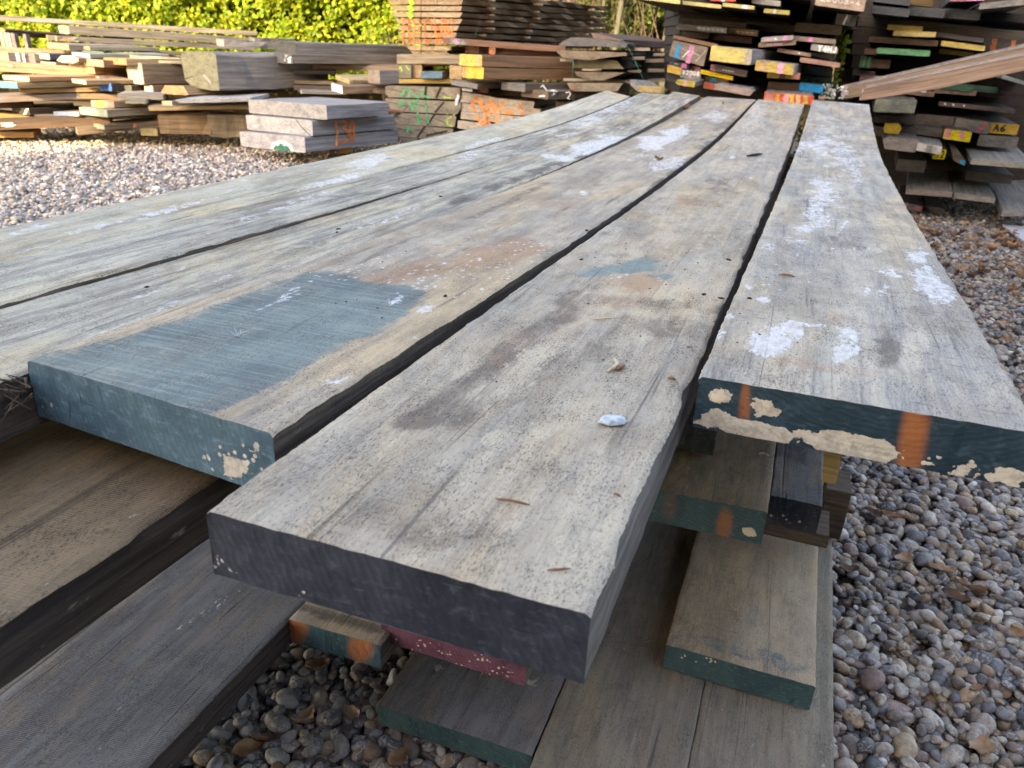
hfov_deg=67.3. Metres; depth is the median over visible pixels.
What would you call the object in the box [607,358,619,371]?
seed husk
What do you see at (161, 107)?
timber board
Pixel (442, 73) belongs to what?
timber board
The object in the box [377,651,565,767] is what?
sawn board
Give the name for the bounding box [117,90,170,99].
timber board
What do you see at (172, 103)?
timber board
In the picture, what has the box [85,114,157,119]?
timber board
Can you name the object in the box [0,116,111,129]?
timber board
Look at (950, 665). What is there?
gravel
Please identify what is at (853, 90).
timber rail
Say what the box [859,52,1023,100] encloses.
timber rail
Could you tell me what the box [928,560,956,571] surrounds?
dry leaf
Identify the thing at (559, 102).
timber block
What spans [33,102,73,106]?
timber board
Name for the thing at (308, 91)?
timber board
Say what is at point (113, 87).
timber block
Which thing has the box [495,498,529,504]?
pine needle
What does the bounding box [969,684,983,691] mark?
dry leaf
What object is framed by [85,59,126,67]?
timber board
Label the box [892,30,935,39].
timber board
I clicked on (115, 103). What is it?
timber board
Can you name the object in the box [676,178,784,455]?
sawn board
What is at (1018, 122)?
timber board
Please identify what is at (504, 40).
wood offcut
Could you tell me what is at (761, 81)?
timber board
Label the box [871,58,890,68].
timber board
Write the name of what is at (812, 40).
timber board
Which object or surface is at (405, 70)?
timber block
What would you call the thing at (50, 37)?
timber board
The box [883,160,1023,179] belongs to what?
timber board
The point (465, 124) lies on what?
log slab
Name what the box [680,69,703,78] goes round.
timber board
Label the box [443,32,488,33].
wood offcut
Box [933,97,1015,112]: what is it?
timber board
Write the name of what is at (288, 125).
oak slab
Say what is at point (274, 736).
dry leaf
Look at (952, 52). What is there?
timber board
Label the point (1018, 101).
timber board
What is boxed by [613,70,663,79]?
bark slab
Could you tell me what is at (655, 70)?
sticker
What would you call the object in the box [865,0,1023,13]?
timber board
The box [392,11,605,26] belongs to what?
waney board
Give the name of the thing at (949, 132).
timber board
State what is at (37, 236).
sawn plank
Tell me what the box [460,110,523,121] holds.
log slab
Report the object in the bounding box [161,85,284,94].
timber board
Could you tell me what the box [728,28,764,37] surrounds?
timber board
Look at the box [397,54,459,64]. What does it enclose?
beam
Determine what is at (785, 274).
pine needle
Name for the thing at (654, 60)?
sticker
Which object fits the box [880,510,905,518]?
dry leaf
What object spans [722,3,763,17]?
timber board
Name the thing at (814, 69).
timber board
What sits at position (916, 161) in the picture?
timber board
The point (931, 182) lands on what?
timber board
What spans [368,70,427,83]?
beam
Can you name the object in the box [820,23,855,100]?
ivy
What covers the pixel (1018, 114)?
timber board
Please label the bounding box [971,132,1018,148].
timber board
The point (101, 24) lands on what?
timber board
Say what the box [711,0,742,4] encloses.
timber board
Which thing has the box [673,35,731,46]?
timber board
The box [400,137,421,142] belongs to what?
log slab
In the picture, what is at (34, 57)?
timber block
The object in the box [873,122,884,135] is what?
timber board
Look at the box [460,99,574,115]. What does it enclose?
log slab
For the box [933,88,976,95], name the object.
timber board
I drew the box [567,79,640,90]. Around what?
bark slab
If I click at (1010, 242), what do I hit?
leaf litter
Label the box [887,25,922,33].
timber board
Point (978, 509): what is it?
gravel
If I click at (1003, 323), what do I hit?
dry leaf
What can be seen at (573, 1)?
wood offcut
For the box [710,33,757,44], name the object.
timber board
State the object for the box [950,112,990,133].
timber board
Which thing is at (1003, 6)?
timber board
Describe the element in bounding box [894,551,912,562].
dry leaf
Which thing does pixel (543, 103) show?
log end
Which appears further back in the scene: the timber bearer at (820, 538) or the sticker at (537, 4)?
the sticker at (537, 4)
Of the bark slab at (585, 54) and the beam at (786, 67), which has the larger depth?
the bark slab at (585, 54)
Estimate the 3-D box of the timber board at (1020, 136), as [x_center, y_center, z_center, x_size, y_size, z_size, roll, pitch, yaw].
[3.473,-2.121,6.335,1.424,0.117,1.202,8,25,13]
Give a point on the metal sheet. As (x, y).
(1020, 231)
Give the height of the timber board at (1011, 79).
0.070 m
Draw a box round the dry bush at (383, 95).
[366,22,425,128]
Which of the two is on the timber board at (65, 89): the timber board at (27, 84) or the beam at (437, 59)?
the timber board at (27, 84)
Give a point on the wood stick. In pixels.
(394, 110)
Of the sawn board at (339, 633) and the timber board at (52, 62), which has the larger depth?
the timber board at (52, 62)
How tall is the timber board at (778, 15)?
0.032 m
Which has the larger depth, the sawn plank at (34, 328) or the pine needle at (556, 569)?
the sawn plank at (34, 328)
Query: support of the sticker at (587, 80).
on the bark slab at (592, 86)
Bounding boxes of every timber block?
[0,52,44,60]
[15,53,22,61]
[22,53,28,61]
[28,53,59,62]
[99,83,140,90]
[119,85,144,92]
[144,85,164,91]
[158,111,211,134]
[207,111,254,137]
[398,64,411,77]
[412,64,432,77]
[450,64,462,78]
[465,45,488,53]
[489,47,495,54]
[496,48,557,56]
[555,99,572,106]
[830,13,855,31]
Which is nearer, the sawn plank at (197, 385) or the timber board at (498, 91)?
the sawn plank at (197, 385)
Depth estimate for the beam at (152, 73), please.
6.99 m
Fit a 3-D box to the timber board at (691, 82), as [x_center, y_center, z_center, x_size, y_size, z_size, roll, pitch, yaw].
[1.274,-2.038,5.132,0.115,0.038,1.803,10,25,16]
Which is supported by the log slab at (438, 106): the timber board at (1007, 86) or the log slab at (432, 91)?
the log slab at (432, 91)
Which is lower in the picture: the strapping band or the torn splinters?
the torn splinters
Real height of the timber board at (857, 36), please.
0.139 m
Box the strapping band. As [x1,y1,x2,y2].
[621,39,643,79]
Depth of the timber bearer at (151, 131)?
6.71 m
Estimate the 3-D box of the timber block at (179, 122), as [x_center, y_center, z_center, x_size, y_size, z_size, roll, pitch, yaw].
[-2.861,-2.321,6.823,0.432,0.180,0.320,0,24,-6]
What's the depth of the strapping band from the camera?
6.20 m
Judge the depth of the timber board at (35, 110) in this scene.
6.87 m
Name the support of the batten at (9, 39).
on the timber board at (9, 49)
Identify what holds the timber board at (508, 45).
on the timber block at (520, 52)
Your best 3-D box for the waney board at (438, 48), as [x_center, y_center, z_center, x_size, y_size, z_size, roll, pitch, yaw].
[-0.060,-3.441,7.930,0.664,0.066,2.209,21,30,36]
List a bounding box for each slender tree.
[597,0,605,49]
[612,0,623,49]
[657,27,664,94]
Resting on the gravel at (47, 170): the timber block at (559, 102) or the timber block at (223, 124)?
the timber block at (223, 124)
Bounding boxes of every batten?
[0,32,5,46]
[3,32,9,46]
[7,33,12,46]
[10,33,20,47]
[23,34,31,47]
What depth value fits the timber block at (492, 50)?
6.75 m
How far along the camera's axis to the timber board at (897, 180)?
6.03 m
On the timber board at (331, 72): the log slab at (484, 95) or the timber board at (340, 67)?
the timber board at (340, 67)
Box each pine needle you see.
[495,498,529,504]
[547,568,570,570]
[779,273,794,276]
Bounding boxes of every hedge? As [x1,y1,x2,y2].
[0,0,478,114]
[518,0,836,125]
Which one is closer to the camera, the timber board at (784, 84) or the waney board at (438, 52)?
the timber board at (784, 84)
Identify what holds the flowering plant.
on the gravel at (988, 296)
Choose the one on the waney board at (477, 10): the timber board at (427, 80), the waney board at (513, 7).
the waney board at (513, 7)
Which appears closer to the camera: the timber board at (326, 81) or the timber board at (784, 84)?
the timber board at (784, 84)
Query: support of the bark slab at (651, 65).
on the bark slab at (618, 63)
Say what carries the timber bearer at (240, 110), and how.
on the timber block at (223, 124)
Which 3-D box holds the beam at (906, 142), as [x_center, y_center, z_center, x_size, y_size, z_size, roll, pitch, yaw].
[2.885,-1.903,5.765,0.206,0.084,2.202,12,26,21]
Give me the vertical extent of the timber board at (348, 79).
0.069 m
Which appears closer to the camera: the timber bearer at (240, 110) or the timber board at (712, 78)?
the timber board at (712, 78)
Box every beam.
[57,56,88,62]
[126,63,188,84]
[181,51,328,90]
[273,53,398,64]
[274,41,414,55]
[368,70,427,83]
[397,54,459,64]
[459,54,593,68]
[462,66,581,79]
[669,41,720,65]
[710,46,797,64]
[755,60,809,74]
[812,0,865,18]
[872,94,916,112]
[883,131,917,151]
[884,121,901,133]
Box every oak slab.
[240,129,397,152]
[246,114,394,135]
[248,97,388,119]
[961,140,1023,167]
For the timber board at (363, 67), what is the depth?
7.24 m
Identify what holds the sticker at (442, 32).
on the waney board at (435, 35)
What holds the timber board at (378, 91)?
on the timber board at (343, 88)
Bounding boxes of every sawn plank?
[0,90,629,261]
[0,92,665,308]
[0,92,699,442]
[27,97,755,485]
[206,99,803,683]
[692,100,1023,487]
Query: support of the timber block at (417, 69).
on the timber board at (427, 80)
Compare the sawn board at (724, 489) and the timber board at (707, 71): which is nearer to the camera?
the sawn board at (724, 489)
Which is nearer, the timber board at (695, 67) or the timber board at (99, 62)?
the timber board at (695, 67)
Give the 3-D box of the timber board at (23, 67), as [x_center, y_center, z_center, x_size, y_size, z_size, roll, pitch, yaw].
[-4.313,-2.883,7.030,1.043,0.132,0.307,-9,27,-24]
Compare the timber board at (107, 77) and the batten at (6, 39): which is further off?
the batten at (6, 39)
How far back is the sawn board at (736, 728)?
1.17 m
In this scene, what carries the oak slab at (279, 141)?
on the timber bearer at (346, 150)
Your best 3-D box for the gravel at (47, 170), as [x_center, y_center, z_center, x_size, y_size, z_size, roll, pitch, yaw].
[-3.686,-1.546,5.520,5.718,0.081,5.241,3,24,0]
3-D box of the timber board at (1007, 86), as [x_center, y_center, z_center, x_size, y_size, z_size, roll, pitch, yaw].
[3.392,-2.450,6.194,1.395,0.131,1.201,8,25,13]
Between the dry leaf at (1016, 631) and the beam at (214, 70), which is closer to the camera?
the dry leaf at (1016, 631)
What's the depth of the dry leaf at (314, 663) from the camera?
1.29 m
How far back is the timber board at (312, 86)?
7.01 m
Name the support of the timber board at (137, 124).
on the timber bearer at (151, 131)
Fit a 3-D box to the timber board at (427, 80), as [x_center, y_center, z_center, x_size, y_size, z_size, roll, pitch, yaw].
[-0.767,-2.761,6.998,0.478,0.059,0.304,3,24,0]
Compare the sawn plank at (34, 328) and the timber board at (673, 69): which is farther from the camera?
the timber board at (673, 69)
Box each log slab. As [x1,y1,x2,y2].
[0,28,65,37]
[385,79,470,99]
[385,96,463,113]
[391,112,461,126]
[395,116,464,138]
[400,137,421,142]
[457,118,501,129]
[460,94,555,107]
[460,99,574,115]
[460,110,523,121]
[461,91,503,101]
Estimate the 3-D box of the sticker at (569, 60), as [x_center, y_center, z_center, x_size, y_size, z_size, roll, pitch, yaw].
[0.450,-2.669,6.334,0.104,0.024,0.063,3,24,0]
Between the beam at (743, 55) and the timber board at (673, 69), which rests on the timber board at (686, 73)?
the timber board at (673, 69)
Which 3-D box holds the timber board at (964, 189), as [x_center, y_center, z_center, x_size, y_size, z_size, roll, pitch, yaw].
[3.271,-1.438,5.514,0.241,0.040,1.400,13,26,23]
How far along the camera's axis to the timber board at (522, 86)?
6.50 m
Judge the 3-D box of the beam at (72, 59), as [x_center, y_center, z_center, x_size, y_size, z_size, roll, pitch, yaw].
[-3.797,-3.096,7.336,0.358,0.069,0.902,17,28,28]
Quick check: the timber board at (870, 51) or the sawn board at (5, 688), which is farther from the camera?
the timber board at (870, 51)
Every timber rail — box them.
[841,44,1023,99]
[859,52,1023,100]
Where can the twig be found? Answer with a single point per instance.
(754, 154)
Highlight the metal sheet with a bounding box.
[1002,224,1023,242]
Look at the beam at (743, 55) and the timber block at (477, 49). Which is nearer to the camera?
the beam at (743, 55)
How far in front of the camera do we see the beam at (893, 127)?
4.99 m
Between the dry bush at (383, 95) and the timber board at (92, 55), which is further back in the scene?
the dry bush at (383, 95)
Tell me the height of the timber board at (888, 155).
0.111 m
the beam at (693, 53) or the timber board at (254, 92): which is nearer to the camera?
the beam at (693, 53)
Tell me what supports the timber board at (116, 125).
on the timber board at (137, 124)
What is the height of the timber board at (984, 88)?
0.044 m
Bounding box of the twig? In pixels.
[747,153,762,156]
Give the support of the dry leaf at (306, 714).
on the gravel at (950, 665)
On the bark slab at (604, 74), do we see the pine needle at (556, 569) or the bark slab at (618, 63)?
the bark slab at (618, 63)
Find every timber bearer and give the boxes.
[140,127,169,135]
[226,109,249,112]
[339,147,351,153]
[763,510,828,547]
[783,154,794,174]
[822,451,841,483]
[822,470,851,539]
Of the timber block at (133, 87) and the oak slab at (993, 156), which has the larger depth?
the timber block at (133, 87)
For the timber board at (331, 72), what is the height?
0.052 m
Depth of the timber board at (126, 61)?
6.89 m
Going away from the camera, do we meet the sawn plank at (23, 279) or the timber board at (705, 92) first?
the sawn plank at (23, 279)
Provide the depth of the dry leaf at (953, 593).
1.52 m
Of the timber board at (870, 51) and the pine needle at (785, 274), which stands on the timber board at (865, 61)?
the timber board at (870, 51)
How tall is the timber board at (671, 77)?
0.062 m
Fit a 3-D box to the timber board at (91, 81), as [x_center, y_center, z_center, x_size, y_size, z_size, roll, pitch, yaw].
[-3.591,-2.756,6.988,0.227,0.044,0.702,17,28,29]
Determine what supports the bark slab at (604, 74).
on the bark slab at (592, 86)
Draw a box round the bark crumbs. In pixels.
[144,182,857,390]
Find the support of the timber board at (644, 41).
on the bark slab at (583, 41)
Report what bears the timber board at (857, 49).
on the timber board at (898, 65)
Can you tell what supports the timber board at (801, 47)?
on the timber board at (667, 48)
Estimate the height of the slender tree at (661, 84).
6.218 m
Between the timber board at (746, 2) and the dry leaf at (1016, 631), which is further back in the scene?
the timber board at (746, 2)
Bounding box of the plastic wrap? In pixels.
[539,85,557,96]
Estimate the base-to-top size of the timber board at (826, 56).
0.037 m
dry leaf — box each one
[232,736,268,756]
[253,732,280,741]
[296,704,313,722]
[305,658,329,668]
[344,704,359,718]
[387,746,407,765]
[839,564,858,571]
[868,507,882,516]
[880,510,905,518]
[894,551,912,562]
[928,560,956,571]
[942,587,970,602]
[953,577,987,592]
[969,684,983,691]
[969,734,995,754]
[997,320,1008,325]
[1002,335,1014,341]
[1009,623,1023,638]
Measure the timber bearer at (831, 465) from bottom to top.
0.060 m
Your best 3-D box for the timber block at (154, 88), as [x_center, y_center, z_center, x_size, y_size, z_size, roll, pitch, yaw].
[-3.206,-2.719,7.096,0.151,0.084,0.302,19,29,33]
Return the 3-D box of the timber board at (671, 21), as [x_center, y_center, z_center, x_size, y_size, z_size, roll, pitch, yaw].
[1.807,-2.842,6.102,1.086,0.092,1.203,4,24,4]
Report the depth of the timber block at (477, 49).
6.89 m
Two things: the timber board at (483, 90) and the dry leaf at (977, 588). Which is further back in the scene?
the timber board at (483, 90)
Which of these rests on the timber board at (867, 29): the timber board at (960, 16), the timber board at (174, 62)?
the timber board at (960, 16)
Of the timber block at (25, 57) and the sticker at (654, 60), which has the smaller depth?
the sticker at (654, 60)
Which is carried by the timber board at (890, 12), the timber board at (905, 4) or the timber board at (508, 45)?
the timber board at (905, 4)
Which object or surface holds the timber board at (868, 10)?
on the timber board at (867, 29)
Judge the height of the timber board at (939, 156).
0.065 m
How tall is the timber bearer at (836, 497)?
0.116 m
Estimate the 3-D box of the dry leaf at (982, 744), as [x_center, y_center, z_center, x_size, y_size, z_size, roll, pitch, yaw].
[0.726,0.557,1.190,0.036,0.018,0.038,3,24,0]
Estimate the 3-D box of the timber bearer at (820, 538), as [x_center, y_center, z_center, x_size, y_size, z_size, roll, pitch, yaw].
[0.021,0.163,1.626,1.222,0.028,0.092,11,25,18]
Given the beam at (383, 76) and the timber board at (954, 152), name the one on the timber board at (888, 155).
the timber board at (954, 152)
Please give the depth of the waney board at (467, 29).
7.21 m
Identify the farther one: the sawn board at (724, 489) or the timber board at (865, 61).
the timber board at (865, 61)
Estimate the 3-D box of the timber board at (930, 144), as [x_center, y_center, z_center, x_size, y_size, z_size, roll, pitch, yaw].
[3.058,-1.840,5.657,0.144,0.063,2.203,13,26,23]
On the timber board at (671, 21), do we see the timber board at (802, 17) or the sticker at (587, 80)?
the timber board at (802, 17)
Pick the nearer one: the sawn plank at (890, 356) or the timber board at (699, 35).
the sawn plank at (890, 356)
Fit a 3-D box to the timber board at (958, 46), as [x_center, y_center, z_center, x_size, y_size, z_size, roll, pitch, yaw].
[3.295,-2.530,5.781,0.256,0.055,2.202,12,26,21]
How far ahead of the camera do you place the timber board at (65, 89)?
6.83 m
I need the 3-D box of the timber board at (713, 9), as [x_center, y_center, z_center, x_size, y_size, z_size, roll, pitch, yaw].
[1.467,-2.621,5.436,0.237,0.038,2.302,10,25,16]
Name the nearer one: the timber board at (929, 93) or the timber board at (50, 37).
the timber board at (929, 93)
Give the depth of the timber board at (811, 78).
4.88 m
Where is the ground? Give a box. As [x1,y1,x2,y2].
[0,100,1023,767]
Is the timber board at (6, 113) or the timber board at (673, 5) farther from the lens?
the timber board at (6, 113)
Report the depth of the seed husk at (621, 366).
0.67 m
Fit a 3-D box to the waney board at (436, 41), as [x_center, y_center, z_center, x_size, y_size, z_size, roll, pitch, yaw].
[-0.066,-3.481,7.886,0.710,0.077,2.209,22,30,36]
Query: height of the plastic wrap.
0.099 m
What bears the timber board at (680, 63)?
on the timber board at (686, 73)
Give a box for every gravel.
[0,127,402,227]
[177,590,1023,767]
[832,396,1023,610]
[908,197,1023,397]
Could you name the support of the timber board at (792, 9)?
on the timber board at (802, 17)
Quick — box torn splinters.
[0,374,33,419]
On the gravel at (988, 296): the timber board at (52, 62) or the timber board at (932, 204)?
the timber board at (932, 204)
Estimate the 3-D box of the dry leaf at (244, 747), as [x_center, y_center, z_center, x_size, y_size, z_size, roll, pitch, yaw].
[-0.385,0.534,1.134,0.053,0.016,0.025,-14,29,-32]
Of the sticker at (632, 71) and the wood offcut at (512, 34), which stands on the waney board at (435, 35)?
the wood offcut at (512, 34)
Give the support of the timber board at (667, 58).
on the timber board at (666, 64)
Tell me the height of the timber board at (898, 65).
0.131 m
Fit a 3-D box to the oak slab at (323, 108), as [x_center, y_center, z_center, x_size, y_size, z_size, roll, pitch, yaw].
[-1.599,-2.284,6.351,0.963,0.137,0.662,19,29,32]
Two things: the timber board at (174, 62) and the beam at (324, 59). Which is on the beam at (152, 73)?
the timber board at (174, 62)
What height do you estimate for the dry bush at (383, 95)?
1.124 m
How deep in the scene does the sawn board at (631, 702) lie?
1.21 m
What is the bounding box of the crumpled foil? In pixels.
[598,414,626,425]
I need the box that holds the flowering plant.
[793,80,846,152]
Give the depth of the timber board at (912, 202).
5.45 m
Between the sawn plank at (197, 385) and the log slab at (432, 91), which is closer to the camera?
the sawn plank at (197, 385)
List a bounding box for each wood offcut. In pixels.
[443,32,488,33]
[489,33,526,35]
[489,40,521,41]
[559,0,575,2]
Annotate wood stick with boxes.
[389,109,403,112]
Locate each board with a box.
[0,15,256,35]
[0,46,81,52]
[0,60,100,74]
[0,81,98,88]
[0,92,79,102]
[0,101,33,107]
[0,109,34,117]
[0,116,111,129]
[0,128,40,137]
[0,420,240,688]
[0,539,305,767]
[0,600,123,694]
[2,74,127,81]
[12,106,82,114]
[19,86,103,92]
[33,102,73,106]
[36,53,71,59]
[40,61,78,64]
[46,35,253,50]
[46,42,136,50]
[47,35,133,39]
[54,110,91,115]
[58,25,247,42]
[69,64,126,74]
[72,52,168,58]
[72,78,133,84]
[74,118,158,134]
[79,91,119,99]
[79,106,225,116]
[82,50,111,52]
[84,46,157,50]
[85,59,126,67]
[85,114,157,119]
[91,97,187,107]
[94,122,133,129]
[96,76,127,78]
[100,51,180,57]
[104,58,180,64]
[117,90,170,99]
[125,97,148,103]
[128,50,182,55]
[130,55,179,58]
[148,101,248,110]
[159,61,181,63]
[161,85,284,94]
[162,100,235,105]
[175,94,268,102]
[185,91,255,96]
[216,39,274,48]
[248,37,295,41]
[289,602,396,667]
[293,84,331,89]
[294,70,336,74]
[294,79,335,84]
[298,89,346,94]
[312,64,346,71]
[331,83,392,93]
[336,74,367,83]
[337,80,374,83]
[346,64,397,70]
[373,88,384,93]
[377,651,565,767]
[381,624,532,685]
[389,0,608,16]
[390,5,606,22]
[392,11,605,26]
[396,18,604,32]
[397,25,592,37]
[399,32,568,42]
[399,78,454,83]
[402,38,592,48]
[406,46,464,50]
[411,51,560,56]
[421,69,449,77]
[424,64,452,66]
[443,38,564,51]
[451,79,523,88]
[462,87,473,91]
[473,88,493,92]
[486,88,521,96]
[490,0,611,10]
[501,82,569,91]
[521,89,628,99]
[530,520,704,767]
[591,33,665,46]
[630,79,660,92]
[638,0,704,13]
[648,432,775,543]
[663,531,817,709]
[664,0,813,12]
[664,10,830,23]
[664,15,830,26]
[664,26,830,39]
[664,35,831,53]
[664,45,829,63]
[664,53,830,66]
[664,62,767,74]
[664,70,823,93]
[664,79,814,100]
[666,73,682,81]
[667,65,684,74]
[669,60,695,68]
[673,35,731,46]
[675,77,704,86]
[676,24,736,35]
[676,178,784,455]
[678,18,748,28]
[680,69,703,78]
[682,1,737,16]
[682,31,710,39]
[688,482,833,767]
[689,65,710,70]
[700,68,738,79]
[701,75,733,82]
[703,81,716,89]
[705,0,753,5]
[709,63,755,76]
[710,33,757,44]
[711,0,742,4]
[714,81,759,95]
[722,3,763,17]
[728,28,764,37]
[734,74,771,87]
[746,22,794,34]
[752,0,783,12]
[758,40,796,47]
[761,35,793,41]
[764,9,791,21]
[764,88,813,104]
[766,442,822,534]
[767,72,800,78]
[767,78,799,90]
[776,0,810,8]
[777,48,810,56]
[793,36,835,44]
[794,23,841,37]
[799,81,823,92]
[800,56,839,67]
[800,74,831,83]
[801,64,832,76]
[802,104,810,116]
[809,44,837,53]
[811,53,835,59]
[833,66,1023,94]
[834,55,1023,80]
[834,89,1023,120]
[835,30,978,52]
[835,43,980,62]
[835,98,1023,132]
[836,77,1023,107]
[845,18,1015,32]
[852,68,875,75]
[855,15,1023,40]
[856,5,1023,30]
[859,55,873,67]
[859,74,885,80]
[864,48,877,54]
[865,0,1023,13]
[868,36,937,47]
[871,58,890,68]
[872,0,910,8]
[872,6,909,19]
[872,121,1023,145]
[873,112,915,124]
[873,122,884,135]
[875,136,1023,153]
[876,48,929,55]
[878,147,1023,171]
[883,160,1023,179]
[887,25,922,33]
[889,174,906,186]
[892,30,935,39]
[894,150,926,172]
[898,185,922,211]
[901,123,942,136]
[905,169,952,196]
[907,6,945,21]
[909,90,934,96]
[910,0,933,7]
[914,109,955,125]
[916,135,941,153]
[920,195,943,213]
[925,32,983,42]
[930,143,946,158]
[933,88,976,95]
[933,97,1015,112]
[934,49,973,56]
[936,41,984,51]
[938,8,981,24]
[940,0,983,9]
[940,83,973,91]
[941,125,971,141]
[942,138,965,165]
[948,171,995,202]
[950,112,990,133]
[957,160,1012,183]
[968,83,997,92]
[970,0,1023,12]
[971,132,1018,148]
[973,38,1023,53]
[976,12,1023,26]
[976,90,1015,98]
[980,116,1019,134]
[982,0,1005,2]
[987,180,1023,215]
[997,75,1023,84]
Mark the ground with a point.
(838, 580)
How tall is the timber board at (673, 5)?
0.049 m
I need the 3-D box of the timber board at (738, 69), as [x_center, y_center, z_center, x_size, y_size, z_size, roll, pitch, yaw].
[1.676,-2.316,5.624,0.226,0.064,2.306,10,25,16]
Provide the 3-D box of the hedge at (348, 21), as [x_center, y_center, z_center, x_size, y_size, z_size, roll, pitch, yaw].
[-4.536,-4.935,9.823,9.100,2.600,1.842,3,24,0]
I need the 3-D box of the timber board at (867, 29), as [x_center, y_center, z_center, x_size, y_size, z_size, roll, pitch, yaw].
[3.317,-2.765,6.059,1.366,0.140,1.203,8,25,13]
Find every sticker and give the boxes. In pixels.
[420,32,486,35]
[513,3,542,5]
[560,59,572,61]
[563,78,621,81]
[582,69,601,70]
[621,57,644,59]
[627,70,640,72]
[629,48,649,50]
[645,59,663,61]
[647,69,664,71]
[647,78,664,81]
[653,53,664,55]
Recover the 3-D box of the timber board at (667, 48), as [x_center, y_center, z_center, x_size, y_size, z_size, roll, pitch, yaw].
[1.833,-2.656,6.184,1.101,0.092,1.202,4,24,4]
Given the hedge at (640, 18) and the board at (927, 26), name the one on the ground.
the hedge at (640, 18)
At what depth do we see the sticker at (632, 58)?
6.43 m
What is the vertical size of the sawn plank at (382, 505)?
0.105 m
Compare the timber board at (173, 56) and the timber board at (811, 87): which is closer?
the timber board at (811, 87)
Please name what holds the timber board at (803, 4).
on the timber board at (746, 2)
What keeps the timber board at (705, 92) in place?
on the ground
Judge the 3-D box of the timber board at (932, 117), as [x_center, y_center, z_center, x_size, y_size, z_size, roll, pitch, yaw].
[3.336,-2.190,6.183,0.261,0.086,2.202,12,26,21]
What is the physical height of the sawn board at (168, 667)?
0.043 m
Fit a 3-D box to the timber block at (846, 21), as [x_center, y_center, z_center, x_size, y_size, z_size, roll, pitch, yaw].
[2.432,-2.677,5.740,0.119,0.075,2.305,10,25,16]
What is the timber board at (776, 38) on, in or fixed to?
on the timber board at (789, 43)
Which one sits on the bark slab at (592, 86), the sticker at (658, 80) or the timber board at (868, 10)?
the sticker at (658, 80)
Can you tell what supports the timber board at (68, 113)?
on the timber board at (10, 123)
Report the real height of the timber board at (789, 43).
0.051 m
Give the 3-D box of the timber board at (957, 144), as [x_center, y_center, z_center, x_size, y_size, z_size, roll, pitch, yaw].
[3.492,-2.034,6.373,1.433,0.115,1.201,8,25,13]
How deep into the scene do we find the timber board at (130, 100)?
6.54 m
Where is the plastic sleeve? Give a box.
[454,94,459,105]
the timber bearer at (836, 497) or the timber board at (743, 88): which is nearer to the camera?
the timber bearer at (836, 497)
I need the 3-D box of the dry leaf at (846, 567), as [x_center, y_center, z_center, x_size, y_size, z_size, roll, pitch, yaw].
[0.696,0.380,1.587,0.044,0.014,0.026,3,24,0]
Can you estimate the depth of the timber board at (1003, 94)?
5.14 m
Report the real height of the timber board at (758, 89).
0.090 m
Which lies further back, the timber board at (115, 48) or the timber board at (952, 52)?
the timber board at (115, 48)
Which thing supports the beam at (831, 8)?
on the timber block at (846, 21)
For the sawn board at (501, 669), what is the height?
0.046 m
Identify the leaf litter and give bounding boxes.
[914,214,1023,317]
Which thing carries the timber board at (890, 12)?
on the board at (927, 26)
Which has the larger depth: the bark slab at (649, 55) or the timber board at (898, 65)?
the bark slab at (649, 55)
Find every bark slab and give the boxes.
[556,50,645,59]
[558,37,644,47]
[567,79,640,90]
[573,58,644,68]
[575,69,644,80]
[602,50,663,58]
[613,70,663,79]
[627,61,664,69]
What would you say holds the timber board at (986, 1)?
on the timber board at (937, 3)
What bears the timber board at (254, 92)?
on the timber board at (115, 103)
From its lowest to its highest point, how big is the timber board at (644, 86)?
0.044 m
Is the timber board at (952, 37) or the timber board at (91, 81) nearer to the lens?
the timber board at (952, 37)
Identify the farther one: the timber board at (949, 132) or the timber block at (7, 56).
the timber block at (7, 56)
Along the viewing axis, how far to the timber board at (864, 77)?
5.14 m
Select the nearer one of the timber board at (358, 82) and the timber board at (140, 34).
the timber board at (358, 82)
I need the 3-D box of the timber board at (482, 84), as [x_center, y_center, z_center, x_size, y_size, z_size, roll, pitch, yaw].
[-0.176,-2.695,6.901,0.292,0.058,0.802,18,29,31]
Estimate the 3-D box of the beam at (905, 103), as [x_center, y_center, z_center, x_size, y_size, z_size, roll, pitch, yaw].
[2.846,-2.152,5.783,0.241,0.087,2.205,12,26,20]
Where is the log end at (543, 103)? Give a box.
[515,97,546,105]
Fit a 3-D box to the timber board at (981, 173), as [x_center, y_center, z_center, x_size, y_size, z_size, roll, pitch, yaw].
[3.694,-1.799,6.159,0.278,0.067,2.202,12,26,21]
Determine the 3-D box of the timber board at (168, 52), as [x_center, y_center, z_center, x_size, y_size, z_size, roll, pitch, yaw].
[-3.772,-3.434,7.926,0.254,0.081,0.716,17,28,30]
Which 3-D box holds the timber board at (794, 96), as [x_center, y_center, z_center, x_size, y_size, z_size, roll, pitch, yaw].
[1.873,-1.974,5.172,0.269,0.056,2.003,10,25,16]
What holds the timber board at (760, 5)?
on the timber board at (778, 15)
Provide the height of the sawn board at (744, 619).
0.049 m
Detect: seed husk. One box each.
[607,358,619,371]
[616,363,624,370]
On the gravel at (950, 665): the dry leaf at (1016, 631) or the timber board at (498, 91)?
the dry leaf at (1016, 631)
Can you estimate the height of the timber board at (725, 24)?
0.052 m
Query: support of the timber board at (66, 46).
on the timber board at (115, 48)
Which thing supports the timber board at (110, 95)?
on the timber board at (115, 103)

